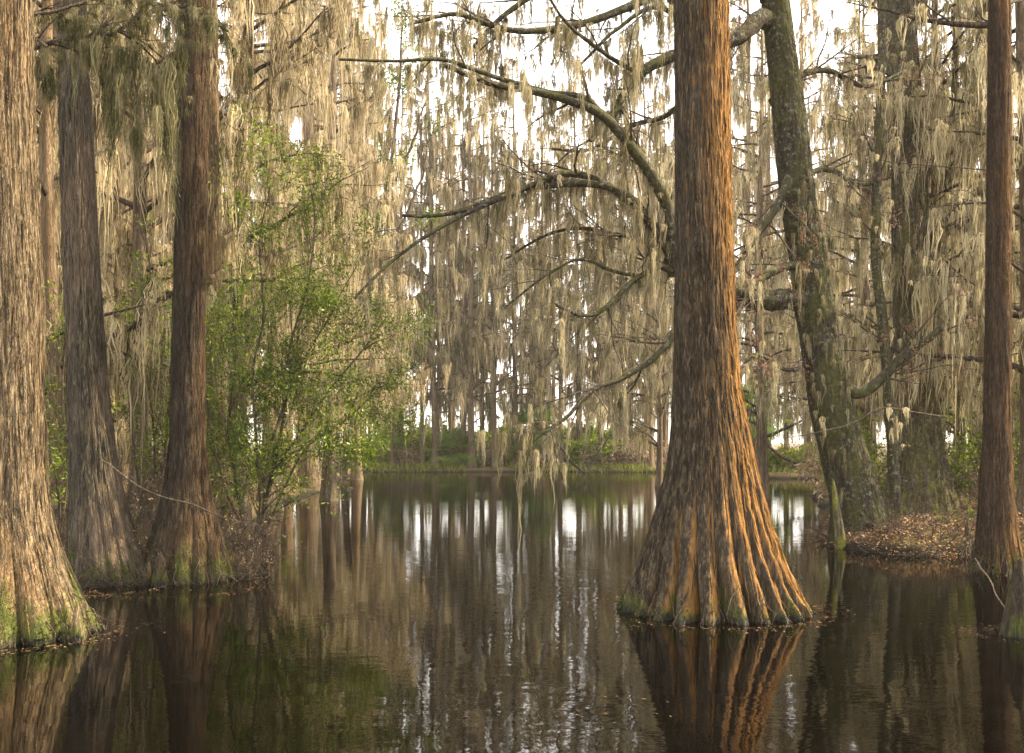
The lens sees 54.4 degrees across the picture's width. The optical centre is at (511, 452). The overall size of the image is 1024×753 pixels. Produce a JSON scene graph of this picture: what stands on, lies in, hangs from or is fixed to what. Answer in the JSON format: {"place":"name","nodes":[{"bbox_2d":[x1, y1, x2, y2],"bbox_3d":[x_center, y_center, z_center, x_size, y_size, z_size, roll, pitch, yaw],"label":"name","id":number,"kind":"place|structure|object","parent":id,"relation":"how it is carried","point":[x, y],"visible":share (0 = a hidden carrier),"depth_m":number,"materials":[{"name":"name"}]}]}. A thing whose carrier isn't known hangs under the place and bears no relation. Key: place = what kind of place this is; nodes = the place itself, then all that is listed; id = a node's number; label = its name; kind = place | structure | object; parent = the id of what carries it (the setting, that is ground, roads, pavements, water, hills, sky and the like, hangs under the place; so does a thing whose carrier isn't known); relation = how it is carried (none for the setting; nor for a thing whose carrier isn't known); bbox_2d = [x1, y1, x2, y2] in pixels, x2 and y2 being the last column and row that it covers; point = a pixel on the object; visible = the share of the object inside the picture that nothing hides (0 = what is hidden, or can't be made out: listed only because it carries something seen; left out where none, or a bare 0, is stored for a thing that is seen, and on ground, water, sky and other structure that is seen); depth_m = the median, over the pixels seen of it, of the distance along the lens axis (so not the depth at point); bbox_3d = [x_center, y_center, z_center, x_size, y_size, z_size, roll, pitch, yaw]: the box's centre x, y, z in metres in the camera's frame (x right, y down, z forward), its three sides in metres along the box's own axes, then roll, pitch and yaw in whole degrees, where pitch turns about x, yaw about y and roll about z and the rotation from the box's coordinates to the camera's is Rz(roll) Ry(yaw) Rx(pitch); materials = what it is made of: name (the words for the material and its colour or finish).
{"place":"outdoors","nodes":[
{"label":"outdoors","id":0,"kind":"place"},
{"bbox_2d":[0,472,1023,752],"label":"water","id":1,"kind":"structure","parent":0,"point":[398,634],"depth_m":8.01,"materials":[{"name":"brown liquid"}]},
{"bbox_2d":[69,604,85,640],"bbox_3d":[-3.713,1.645,8.499,0.136,0.709,0.135,0,0,0],"label":"cypress knee","id":2,"kind":"object","parent":1,"relation":"in","point":[77,632],"visible":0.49,"depth_m":8.46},
{"bbox_2d":[2,493,1021,716],"bbox_3d":[0.492,1.595,30.971,19.006,0.005,49.968,0,0,0],"label":"floating debris","id":3,"kind":"object","parent":1,"relation":"on","point":[405,579],"visible":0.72,"depth_m":9.46,"materials":[{"name":"brown plant"}]},
{"bbox_2d":[999,557,1023,638],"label":"cypress knee","id":4,"kind":"object","parent":1,"relation":"in","point":[1012,624],"visible":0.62,"depth_m":8.64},
{"bbox_2d":[63,443,1023,586],"bbox_3d":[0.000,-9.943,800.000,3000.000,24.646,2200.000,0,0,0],"label":"ground","id":5,"kind":"structure","parent":0,"point":[782,475],"depth_m":16.82,"materials":[{"name":"brown soil"}]},
{"bbox_2d":[0,0,107,648],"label":"bald cypress","id":6,"kind":"object","parent":5,"relation":"on","point":[41,596],"visible":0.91,"depth_m":8.60,"materials":[{"name":"brown plant"}]},
{"bbox_2d":[32,0,258,234],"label":"overhanging branch","id":7,"kind":"object","parent":6,"relation":"attached to","point":[161,110],"visible":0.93,"depth_m":9.86,"materials":[{"name":"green plant"}]},
{"bbox_2d":[53,0,67,470],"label":"bald cypress","id":8,"kind":"object","parent":5,"relation":"on","point":[61,253],"visible":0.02,"depth_m":16.85,"materials":[{"name":"brown plant"}]},
{"bbox_2d":[44,280,127,541],"bbox_3d":[-6.067,-0.457,13.183,1.829,3.904,1.018,0,0,33],"label":"wax myrtle","id":9,"kind":"object","parent":5,"relation":"on","point":[57,497],"visible":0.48,"depth_m":13.13,"materials":[{"name":"green plant"}]},
{"bbox_2d":[34,0,158,408],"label":"moss hung cypress","id":10,"kind":"object","parent":5,"relation":"on","point":[131,170],"visible":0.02,"depth_m":26.44,"materials":[{"name":"beige plant"}]},
{"bbox_2d":[55,0,143,585],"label":"bald cypress","id":11,"kind":"object","parent":5,"relation":"on","point":[95,490],"visible":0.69,"depth_m":12.21,"materials":[{"name":"grey plant"}]},
{"bbox_2d":[39,1,173,494],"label":"moss hung cypress","id":12,"kind":"object","parent":5,"relation":"on","point":[124,193],"visible":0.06,"depth_m":22.54,"materials":[{"name":"beige plant"}]},
{"bbox_2d":[53,446,165,529],"bbox_3d":[-5.664,0.527,14.879,1.146,1.572,1.987,0,0,30],"label":"bare shrub","id":13,"kind":"object","parent":5,"relation":"on","point":[142,498],"visible":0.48,"depth_m":15.09,"materials":[{"name":"brown plant"}]},
{"bbox_2d":[56,460,165,540],"bbox_3d":[-5.258,0.751,13.351,2.009,1.419,1.510,0,0,72],"label":"bare shrub","id":14,"kind":"object","parent":5,"relation":"on","point":[137,507],"visible":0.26,"depth_m":13.47,"materials":[{"name":"brown plant"}]},
{"bbox_2d":[32,0,232,538],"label":"moss hung cypress","id":15,"kind":"object","parent":5,"relation":"on","point":[49,189],"visible":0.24,"depth_m":14.48,"materials":[{"name":"beige plant"}]},
{"bbox_2d":[96,2,174,445],"bbox_3d":[-10.958,-5.824,28.556,4.743,14.545,4.678,0,0,-21],"label":"moss hung cypress","id":16,"kind":"object","parent":5,"relation":"on","point":[160,257],"visible":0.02,"depth_m":28.43,"materials":[{"name":"beige plant"}]},
{"bbox_2d":[151,551,168,585],"bbox_3d":[-4.243,1.591,11.997,0.214,0.818,0.213,0,0,0],"label":"cypress knee","id":17,"kind":"object","parent":5,"relation":"on","point":[164,581],"visible":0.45,"depth_m":11.94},
{"bbox_2d":[102,211,224,528],"bbox_3d":[-5.669,-1.228,15.763,2.094,5.283,1.540,0,0,36],"label":"wax myrtle","id":18,"kind":"object","parent":5,"relation":"on","point":[162,443],"visible":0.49,"depth_m":15.69,"materials":[{"name":"green plant"}]},
{"bbox_2d":[52,486,290,588],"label":"fallen twigs","id":19,"kind":"object","parent":5,"relation":"on","point":[145,519],"visible":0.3,"depth_m":12.48,"materials":[{"name":"brown wood"}]},
{"bbox_2d":[123,0,239,585],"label":"bald cypress","id":20,"kind":"object","parent":5,"relation":"on","point":[186,471],"visible":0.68,"depth_m":12.42,"materials":[{"name":"brown plant"}]},
{"bbox_2d":[102,460,263,528],"bbox_3d":[-3.808,0.482,11.524,1.945,0.800,0.152,0,0,3],"label":"fallen stick","id":21,"kind":"object","parent":5,"relation":"on","point":[118,471],"visible":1,"depth_m":11.52,"materials":[{"name":"brown wood"}]},
{"bbox_2d":[37,0,340,520],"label":"moss hung cypress","id":22,"kind":"object","parent":5,"relation":"on","point":[133,239],"visible":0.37,"depth_m":17.81,"materials":[{"name":"beige plant"}]},
{"bbox_2d":[137,445,293,535],"bbox_3d":[-4.101,0.668,13.657,1.980,1.567,1.142,0,0,-24],"label":"bare shrub","id":23,"kind":"object","parent":5,"relation":"on","point":[221,492],"visible":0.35,"depth_m":13.63,"materials":[{"name":"brown plant"}]},
{"bbox_2d":[205,0,251,545],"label":"bald cypress","id":24,"kind":"object","parent":5,"relation":"on","point":[214,241],"visible":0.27,"depth_m":17.39,"materials":[{"name":"brown plant"}]},
{"bbox_2d":[98,0,400,530],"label":"moss hung cypress","id":25,"kind":"object","parent":5,"relation":"on","point":[290,72],"visible":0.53,"depth_m":19.20,"materials":[{"name":"beige plant"}]},
{"bbox_2d":[221,513,285,576],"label":"bare shrub","id":26,"kind":"object","parent":5,"relation":"on","point":[247,550],"visible":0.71,"depth_m":12.86,"materials":[{"name":"brown plant"}]},
{"bbox_2d":[225,516,310,576],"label":"bare shrub","id":27,"kind":"object","parent":5,"relation":"on","point":[260,550],"visible":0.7,"depth_m":13.03,"materials":[{"name":"brown plant"}]},
{"bbox_2d":[146,0,407,511],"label":"moss hung cypress","id":28,"kind":"object","parent":5,"relation":"on","point":[278,197],"visible":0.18,"depth_m":26.80,"materials":[{"name":"beige plant"}]},
{"bbox_2d":[144,94,445,548],"bbox_3d":[-3.099,-1.705,14.340,4.266,6.316,3.358,0,0,0],"label":"wax myrtle","id":29,"kind":"object","parent":5,"relation":"on","point":[285,452],"visible":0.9,"depth_m":14.62,"materials":[{"name":"green plant"}]},
{"bbox_2d":[222,7,377,474],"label":"moss hung cypress","id":30,"kind":"object","parent":5,"relation":"on","point":[362,353],"visible":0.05,"depth_m":55.18,"materials":[{"name":"beige plant"}]},
{"bbox_2d":[225,0,414,500],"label":"moss hung cypress","id":31,"kind":"object","parent":5,"relation":"on","point":[358,105],"visible":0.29,"depth_m":33.31,"materials":[{"name":"beige plant"}]},
{"bbox_2d":[246,1,410,476],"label":"moss hung cypress","id":32,"kind":"object","parent":5,"relation":"on","point":[304,138],"visible":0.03,"depth_m":50.89,"materials":[{"name":"beige plant"}]},
{"bbox_2d":[247,0,451,492],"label":"moss hung cypress","id":33,"kind":"object","parent":5,"relation":"on","point":[314,468],"visible":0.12,"depth_m":39.77,"materials":[{"name":"beige plant"}]},
{"bbox_2d":[315,39,383,473],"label":"moss hung cypress","id":34,"kind":"object","parent":5,"relation":"on","point":[338,471],"visible":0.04,"depth_m":62.92,"materials":[{"name":"beige plant"}]},
{"bbox_2d":[318,0,413,479],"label":"moss hung cypress","id":35,"kind":"object","parent":5,"relation":"on","point":[400,285],"visible":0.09,"depth_m":57.86,"materials":[{"name":"beige plant"}]},
{"bbox_2d":[351,0,416,462],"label":"moss hung cypress","id":36,"kind":"object","parent":5,"relation":"on","point":[371,25],"visible":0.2,"depth_m":83.61,"materials":[{"name":"beige plant"}]},
{"bbox_2d":[368,411,418,464],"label":"cabbage palm","id":37,"kind":"object","parent":5,"relation":"on","point":[391,449],"visible":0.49,"depth_m":82.23,"materials":[{"name":"green plant"}]},
{"bbox_2d":[340,0,455,474],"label":"cypress","id":38,"kind":"object","parent":5,"relation":"on","point":[398,78],"visible":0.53,"depth_m":57.95,"materials":[{"name":"beige plant"}]},
{"bbox_2d":[368,40,427,431],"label":"moss hung cypress","id":39,"kind":"object","parent":5,"relation":"on","point":[404,111],"visible":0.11,"depth_m":93.22,"materials":[{"name":"beige plant"}]},
{"bbox_2d":[378,82,419,452],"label":"moss hung cypress","id":40,"kind":"object","parent":5,"relation":"on","point":[403,142],"visible":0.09,"depth_m":87.81,"materials":[{"name":"beige plant"}]},
{"bbox_2d":[386,56,461,464],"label":"moss hung cypress","id":41,"kind":"object","parent":5,"relation":"on","point":[421,160],"visible":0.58,"depth_m":82.81,"materials":[{"name":"beige plant"}]},
{"bbox_2d":[403,95,467,436],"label":"moss hung cypress","id":42,"kind":"object","parent":5,"relation":"on","point":[419,300],"visible":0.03,"depth_m":88.66,"materials":[{"name":"beige plant"}]},
{"bbox_2d":[389,0,486,464],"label":"moss hung cypress","id":43,"kind":"object","parent":5,"relation":"on","point":[435,248],"visible":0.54,"depth_m":82.07,"materials":[{"name":"beige plant"}]},
{"bbox_2d":[417,431,466,466],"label":"cabbage palm","id":44,"kind":"object","parent":5,"relation":"on","point":[444,440],"visible":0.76,"depth_m":82.65,"materials":[{"name":"green plant"}]},
{"bbox_2d":[409,87,480,461],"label":"moss hung cypress","id":45,"kind":"object","parent":5,"relation":"on","point":[436,205],"visible":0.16,"depth_m":86.01,"materials":[{"name":"beige plant"}]},
{"bbox_2d":[433,423,486,465],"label":"cabbage palm","id":46,"kind":"object","parent":5,"relation":"on","point":[456,432],"visible":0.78,"depth_m":82.59,"materials":[{"name":"green plant"}]},
{"bbox_2d":[426,54,498,465],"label":"moss hung cypress","id":47,"kind":"object","parent":5,"relation":"on","point":[465,166],"visible":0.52,"depth_m":82.78,"materials":[{"name":"beige plant"}]},
{"bbox_2d":[434,87,490,440],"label":"moss hung cypress","id":48,"kind":"object","parent":5,"relation":"on","point":[454,130],"visible":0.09,"depth_m":92.59,"materials":[{"name":"beige plant"}]},
{"bbox_2d":[423,7,524,467],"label":"moss hung cypress","id":49,"kind":"object","parent":5,"relation":"on","point":[467,387],"visible":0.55,"depth_m":82.00,"materials":[{"name":"beige plant"}]},
{"bbox_2d":[458,50,511,465],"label":"moss hung cypress","id":50,"kind":"object","parent":5,"relation":"on","point":[482,423],"visible":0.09,"depth_m":88.16,"materials":[{"name":"beige plant"}]},
{"bbox_2d":[444,57,552,468],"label":"moss hung cypress","id":51,"kind":"object","parent":5,"relation":"on","point":[509,309],"visible":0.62,"depth_m":82.06,"materials":[{"name":"beige plant"}]},
{"bbox_2d":[473,33,552,464],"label":"moss hung cypress","id":52,"kind":"object","parent":5,"relation":"on","point":[514,406],"visible":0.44,"depth_m":83.64,"materials":[{"name":"beige plant"}]},
{"bbox_2d":[497,156,539,413],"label":"moss hung cypress","id":53,"kind":"object","parent":5,"relation":"on","point":[530,289],"visible":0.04,"depth_m":98.80,"materials":[{"name":"beige plant"}]},
{"bbox_2d":[497,123,563,429],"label":"moss hung cypress","id":54,"kind":"object","parent":5,"relation":"on","point":[531,158],"visible":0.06,"depth_m":101.89,"materials":[{"name":"beige plant"}]},
{"bbox_2d":[501,73,568,444],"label":"moss hung cypress","id":55,"kind":"object","parent":5,"relation":"on","point":[538,131],"visible":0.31,"depth_m":88.25,"materials":[{"name":"beige plant"}]},
{"bbox_2d":[508,403,564,461],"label":"cabbage palm","id":56,"kind":"object","parent":5,"relation":"on","point":[538,441],"visible":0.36,"depth_m":82.59,"materials":[{"name":"green plant"}]},
{"bbox_2d":[533,120,583,435],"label":"moss hung cypress","id":57,"kind":"object","parent":5,"relation":"on","point":[552,338],"visible":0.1,"depth_m":93.86,"materials":[{"name":"beige plant"}]},
{"bbox_2d":[516,82,607,466],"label":"moss hung cypress","id":58,"kind":"object","parent":5,"relation":"on","point":[560,369],"visible":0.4,"depth_m":82.79,"materials":[{"name":"beige plant"}]},
{"bbox_2d":[535,55,619,442],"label":"moss hung cypress","id":59,"kind":"object","parent":5,"relation":"on","point":[577,428],"visible":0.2,"depth_m":85.76,"materials":[{"name":"beige plant"}]},
{"bbox_2d":[557,80,618,447],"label":"moss hung cypress","id":60,"kind":"object","parent":5,"relation":"on","point":[597,381],"visible":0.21,"depth_m":84.78,"materials":[{"name":"beige plant"}]},
{"bbox_2d":[563,432,622,463],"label":"leafy shrub","id":61,"kind":"object","parent":5,"relation":"on","point":[588,442],"visible":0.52,"depth_m":83.23,"materials":[{"name":"green plant"}]},
{"bbox_2d":[572,431,633,462],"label":"leafy shrub","id":62,"kind":"object","parent":5,"relation":"on","point":[605,449],"visible":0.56,"depth_m":82.95,"materials":[{"name":"green plant"}]},
{"bbox_2d":[577,81,664,463],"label":"moss hung cypress","id":63,"kind":"object","parent":5,"relation":"on","point":[615,362],"visible":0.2,"depth_m":83.73,"materials":[{"name":"beige plant"}]},
{"bbox_2d":[578,152,674,486],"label":"moss hung cypress","id":64,"kind":"object","parent":5,"relation":"on","point":[638,430],"visible":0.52,"depth_m":45.61,"materials":[{"name":"beige plant"}]},
{"bbox_2d":[592,25,670,449],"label":"moss hung cypress","id":65,"kind":"object","parent":5,"relation":"on","point":[641,386],"visible":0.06,"depth_m":90.19,"materials":[{"name":"beige plant"}]},
{"bbox_2d":[605,428,665,464],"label":"bare shrub","id":66,"kind":"object","parent":5,"relation":"on","point":[629,457],"visible":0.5,"depth_m":82.04,"materials":[{"name":"brown plant"}]},
{"bbox_2d":[606,36,673,467],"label":"moss hung cypress","id":67,"kind":"object","parent":5,"relation":"on","point":[650,461],"visible":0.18,"depth_m":81.50,"materials":[{"name":"beige plant"}]},
{"bbox_2d":[632,67,674,464],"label":"moss hung cypress","id":68,"kind":"object","parent":5,"relation":"on","point":[663,150],"visible":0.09,"depth_m":85.89,"materials":[{"name":"beige plant"}]},
{"bbox_2d":[348,460,966,478],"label":"grass","id":69,"kind":"structure","parent":5,"relation":"on","point":[613,466],"depth_m":81.23,"materials":[{"name":"green plant"}]},
{"bbox_2d":[339,0,977,556],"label":"live oak","id":70,"kind":"object","parent":5,"relation":"on","point":[807,298],"visible":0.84,"depth_m":16.29,"materials":[{"name":"beige plant"}]},
{"bbox_2d":[792,393,945,448],"bbox_3d":[5.199,-0.426,14.132,2.295,0.799,1.096,0,0,-31],"label":"budding branch","id":71,"kind":"object","parent":70,"relation":"attached to","point":[898,426],"visible":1,"depth_m":14.23,"materials":[{"name":"plant"}]},
{"bbox_2d":[616,0,817,625],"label":"bald cypress","id":72,"kind":"object","parent":5,"relation":"on","point":[711,553],"visible":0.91,"depth_m":9.87,"materials":[{"name":"orange plant"}]},
{"bbox_2d":[669,29,838,499],"bbox_3d":[8.509,-6.459,34.383,5.910,17.419,6.735,0,0,14],"label":"moss hung cypress","id":73,"kind":"object","parent":5,"relation":"on","point":[764,139],"visible":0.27,"depth_m":33.96,"materials":[{"name":"beige plant"}]},
{"bbox_2d":[729,0,797,445],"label":"moss hung cypress","id":74,"kind":"object","parent":5,"relation":"on","point":[747,185],"visible":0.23,"depth_m":65.68,"materials":[{"name":"beige plant"}]},
{"bbox_2d":[736,45,795,440],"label":"moss hung cypress","id":75,"kind":"object","parent":5,"relation":"on","point":[755,71],"visible":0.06,"depth_m":91.81,"materials":[{"name":"beige plant"}]},
{"bbox_2d":[742,379,795,457],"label":"cabbage palm","id":76,"kind":"object","parent":5,"relation":"on","point":[744,387],"visible":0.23,"depth_m":63.18,"materials":[{"name":"plant"}]},
{"bbox_2d":[734,0,814,469],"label":"moss hung cypress","id":77,"kind":"object","parent":5,"relation":"on","point":[765,182],"visible":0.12,"depth_m":67.52,"materials":[{"name":"beige plant"}]},
{"bbox_2d":[739,187,828,453],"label":"moss hung cypress","id":78,"kind":"object","parent":5,"relation":"on","point":[741,362],"visible":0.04,"depth_m":69.88,"materials":[{"name":"beige plant"}]},
{"bbox_2d":[768,441,809,469],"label":"leafy shrub","id":79,"kind":"object","parent":5,"relation":"on","point":[773,455],"visible":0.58,"depth_m":64.24,"materials":[{"name":"green plant"}]},
{"bbox_2d":[766,0,853,447],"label":"moss hung cypress","id":80,"kind":"object","parent":5,"relation":"on","point":[802,43],"visible":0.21,"depth_m":66.38,"materials":[{"name":"beige plant"}]},
{"bbox_2d":[786,170,877,445],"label":"moss hung cypress","id":81,"kind":"object","parent":5,"relation":"on","point":[840,265],"visible":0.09,"depth_m":64.53,"materials":[{"name":"beige plant"}]},
{"bbox_2d":[832,479,846,548],"bbox_3d":[5.486,1.209,16.602,0.304,1.582,0.205,0,0,0],"label":"cypress knee","id":82,"kind":"object","parent":5,"relation":"on","point":[839,536],"visible":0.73,"depth_m":16.55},
{"bbox_2d":[795,440,886,503],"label":"bare shrub","id":83,"kind":"object","parent":5,"relation":"on","point":[814,481],"visible":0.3,"depth_m":25.61,"materials":[{"name":"brown plant"}]},
{"bbox_2d":[811,399,886,492],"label":"leafy shrub","id":84,"kind":"object","parent":5,"relation":"on","point":[876,447],"visible":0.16,"depth_m":23.36,"materials":[{"name":"green plant"}]},
{"bbox_2d":[755,0,958,461],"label":"moss hung cypress","id":85,"kind":"object","parent":5,"relation":"on","point":[855,31],"visible":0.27,"depth_m":28.32,"materials":[{"name":"beige plant"}]},
{"bbox_2d":[833,0,906,516],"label":"slender tree","id":86,"kind":"object","parent":5,"relation":"on","point":[893,465],"visible":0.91,"depth_m":18.54,"materials":[{"name":"grey plant"}]},
{"bbox_2d":[777,0,975,453],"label":"moss hung cypress","id":87,"kind":"object","parent":5,"relation":"on","point":[863,18],"visible":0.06,"depth_m":33.11,"materials":[{"name":"beige plant"}]},
{"bbox_2d":[805,0,985,514],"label":"water tupelo","id":88,"kind":"object","parent":5,"relation":"on","point":[926,441],"visible":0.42,"depth_m":20.17,"materials":[{"name":"grey plant"}]},
{"bbox_2d":[846,0,962,423],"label":"moss hung cypress","id":89,"kind":"object","parent":5,"relation":"on","point":[942,51],"visible":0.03,"depth_m":45.19,"materials":[{"name":"beige plant"}]},
{"bbox_2d":[797,495,1023,557],"bbox_3d":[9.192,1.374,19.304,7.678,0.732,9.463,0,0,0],"label":"leaf litter","id":90,"kind":"object","parent":5,"relation":"on","point":[974,503],"visible":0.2,"depth_m":16.23,"materials":[{"name":"brown plant"}]},
{"bbox_2d":[859,85,980,492],"bbox_3d":[13.943,-5.121,30.429,5.002,13.414,4.714,0,0,-21],"label":"moss hung cypress","id":91,"kind":"object","parent":5,"relation":"on","point":[949,414],"visible":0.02,"depth_m":30.75,"materials":[{"name":"beige plant"}]},
{"bbox_2d":[818,0,1022,461],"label":"moss hung cypress","id":92,"kind":"object","parent":5,"relation":"on","point":[947,397],"visible":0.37,"depth_m":20.48,"materials":[{"name":"beige plant"}]},
{"bbox_2d":[842,0,1023,513],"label":"moss hung cypress","id":93,"kind":"object","parent":5,"relation":"on","point":[974,212],"visible":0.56,"depth_m":19.00,"materials":[{"name":"beige plant"}]},
{"bbox_2d":[846,0,1023,574],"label":"bald cypress","id":94,"kind":"object","parent":5,"relation":"on","point":[997,547],"visible":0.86,"depth_m":13.27,"materials":[{"name":"red plant"}]},
{"bbox_2d":[923,0,974,432],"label":"slender tree","id":95,"kind":"object","parent":5,"relation":"on","point":[954,91],"visible":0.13,"depth_m":22.45,"materials":[{"name":"grey plant"}]},
{"bbox_2d":[880,421,1023,516],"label":"bare shrub","id":96,"kind":"object","parent":5,"relation":"on","point":[1016,465],"visible":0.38,"depth_m":18.01,"materials":[{"name":"brown plant"}]},
{"bbox_2d":[928,14,984,351],"bbox_3d":[9.915,-5.241,21.804,2.339,13.216,1.593,0,0,0],"label":"slender tree","id":97,"kind":"object","parent":5,"relation":"on","point":[931,235],"visible":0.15,"depth_m":21.36,"materials":[{"name":"grey plant"}]},
{"bbox_2d":[941,355,1019,495],"bbox_3d":[10.459,-0.423,20.227,4.566,3.587,2.819,0,0,30],"label":"leafy shrub","id":98,"kind":"object","parent":5,"relation":"on","point":[970,448],"visible":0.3,"depth_m":20.70,"materials":[{"name":"green plant"}]},
{"bbox_2d":[943,41,1020,497],"bbox_3d":[13.001,-4.816,27.098,4.762,12.770,4.487,0,0,39],"label":"moss hung cypress","id":99,"kind":"object","parent":5,"relation":"on","point":[981,354],"visible":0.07,"depth_m":26.41,"materials":[{"name":"beige plant"}]},
{"bbox_2d":[92,0,1018,442],"label":"sky","id":100,"kind":"structure","parent":0,"point":[538,14],"materials":[{"name":"white"}]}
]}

